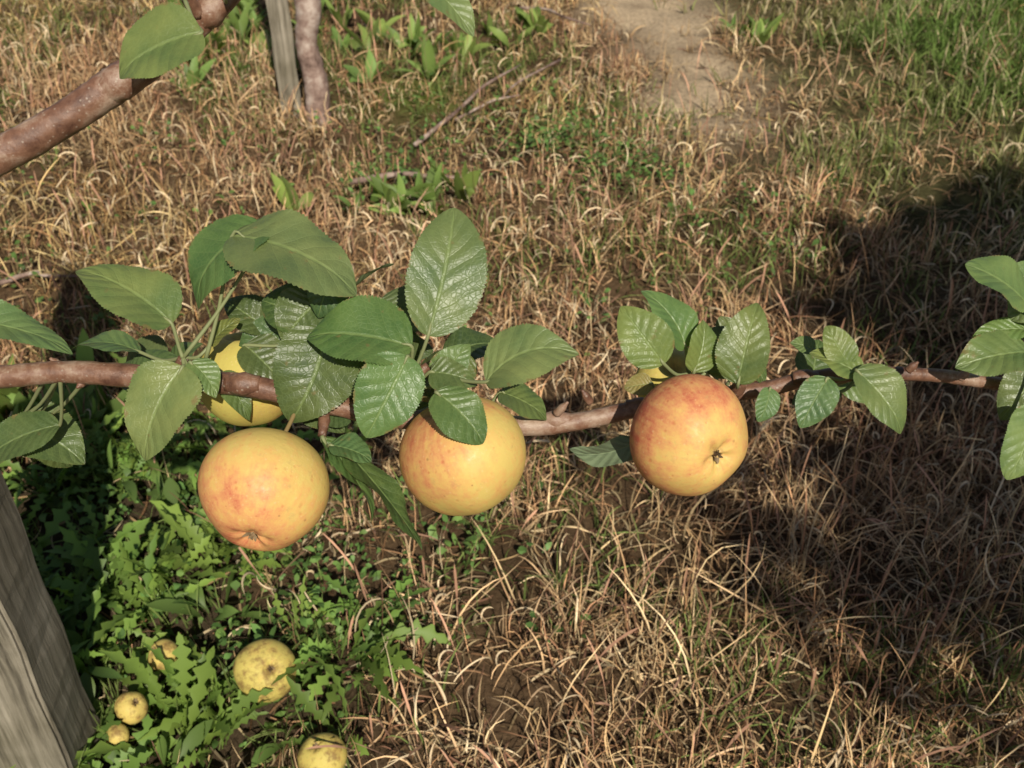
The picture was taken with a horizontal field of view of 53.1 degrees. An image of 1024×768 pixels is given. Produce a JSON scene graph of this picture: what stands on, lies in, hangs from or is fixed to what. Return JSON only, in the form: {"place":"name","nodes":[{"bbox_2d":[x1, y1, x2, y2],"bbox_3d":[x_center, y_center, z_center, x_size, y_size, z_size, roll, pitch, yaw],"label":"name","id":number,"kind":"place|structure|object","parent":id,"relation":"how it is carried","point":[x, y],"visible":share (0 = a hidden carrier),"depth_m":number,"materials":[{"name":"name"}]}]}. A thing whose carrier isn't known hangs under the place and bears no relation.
{"place":"outdoors","nodes":[
{"label":"outdoors","id":0,"kind":"place"},
{"bbox_2d":[0,0,525,515],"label":"branch","id":1,"kind":"object","parent":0,"point":[161,39],"depth_m":0.57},
{"bbox_2d":[0,208,1023,550],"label":"branch","id":2,"kind":"object","parent":1,"relation":"attached to","point":[324,348],"depth_m":0.59,"materials":[{"name":"green plant"}]},
{"bbox_2d":[200,332,282,425],"bbox_3d":[-0.170,-0.003,0.665,0.069,0.058,0.068,-12,19,-15],"label":"apple","id":3,"kind":"object","parent":2,"relation":"hanging from","point":[223,353],"visible":0.38,"depth_m":0.64,"materials":[{"name":"yellow food"}]},
{"bbox_2d":[636,348,709,397],"bbox_3d":[0.102,0.000,0.655,0.048,0.042,0.046,9,60,13],"label":"apple","id":4,"kind":"object","parent":2,"relation":"hanging from","point":[675,362],"visible":0.12,"depth_m":0.64,"materials":[{"name":"yellow food"}]},
{"bbox_2d":[629,374,747,495],"bbox_3d":[0.095,0.025,0.585,0.068,0.069,0.080,-15,27,-20],"label":"apple","id":5,"kind":"object","parent":2,"relation":"hanging from","point":[688,434],"visible":1,"depth_m":0.55,"materials":[{"name":"orange food"}]},
{"bbox_2d":[0,0,1023,767],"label":"ground","id":6,"kind":"structure","parent":0,"point":[632,14],"depth_m":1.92,"materials":[{"name":"brown plant"}]},
{"bbox_2d":[0,470,102,767],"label":"wooden post","id":7,"kind":"object","parent":6,"relation":"on","point":[47,720],"visible":0.91,"depth_m":1.06,"materials":[{"name":"grey wood"}]},
{"bbox_2d":[105,723,134,744],"bbox_3d":[-0.455,0.407,1.181,0.029,0.028,0.027,16,39,20],"label":"windfall apple","id":8,"kind":"object","parent":6,"relation":"on","point":[117,734],"visible":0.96,"depth_m":1.17,"materials":[{"name":"yellow food"}]},
{"bbox_2d":[114,691,147,724],"bbox_3d":[-0.449,0.382,1.209,0.037,0.036,0.038,-28,45,-33],"label":"windfall apple","id":9,"kind":"object","parent":6,"relation":"on","point":[130,707],"visible":1,"depth_m":1.20,"materials":[{"name":"yellow food"}]},
{"bbox_2d":[148,639,177,670],"bbox_3d":[-0.432,0.336,1.271,0.037,0.037,0.040,-1,36,-2],"label":"windfall apple","id":10,"kind":"object","parent":6,"relation":"on","point":[167,647],"visible":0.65,"depth_m":1.26,"materials":[{"name":"yellow food"}]},
{"bbox_2d":[0,352,451,767],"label":"weeds","id":11,"kind":"object","parent":6,"relation":"on","point":[187,525],"visible":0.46,"depth_m":1.33,"materials":[{"name":"green plant"}]},
{"bbox_2d":[233,638,296,702],"bbox_3d":[-0.296,0.345,1.233,0.073,0.060,0.075,-26,86,-31],"label":"windfall apple","id":12,"kind":"object","parent":6,"relation":"on","point":[259,665],"visible":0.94,"depth_m":1.21,"materials":[{"name":"yellow food"}]},
{"bbox_2d":[265,0,301,118],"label":"wooden stake","id":13,"kind":"object","parent":6,"relation":"on","point":[283,46],"visible":0.68,"depth_m":2.70,"materials":[{"name":"grey wood"}]},
{"bbox_2d":[0,6,589,285],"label":"fallen twigs","id":14,"kind":"object","parent":6,"relation":"on","point":[354,180],"visible":0.81,"depth_m":2.66,"materials":[{"name":"brown wood"}]},
{"bbox_2d":[294,0,331,126],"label":"young apple tree","id":15,"kind":"object","parent":6,"relation":"on","point":[308,20],"visible":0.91,"depth_m":2.67,"materials":[{"name":"brown plant"}]},
{"bbox_2d":[297,732,346,767],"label":"windfall apple","id":16,"kind":"object","parent":6,"relation":"on","point":[328,757],"visible":0.92,"depth_m":1.13,"materials":[{"name":"yellow food"}]},
{"bbox_2d":[0,0,784,460],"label":"dock plants","id":17,"kind":"object","parent":6,"relation":"on","point":[12,400],"visible":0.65,"depth_m":2.94,"materials":[{"name":"green plant"}]},
{"bbox_2d":[0,56,864,767],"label":"clover plants","id":18,"kind":"object","parent":6,"relation":"on","point":[374,574],"visible":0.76,"depth_m":1.92,"materials":[{"name":"green plant"}]},
{"bbox_2d":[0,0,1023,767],"bbox_3d":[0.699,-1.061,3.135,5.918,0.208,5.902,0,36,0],"label":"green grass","id":19,"kind":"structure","parent":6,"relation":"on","point":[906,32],"depth_m":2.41,"materials":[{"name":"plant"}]}
]}

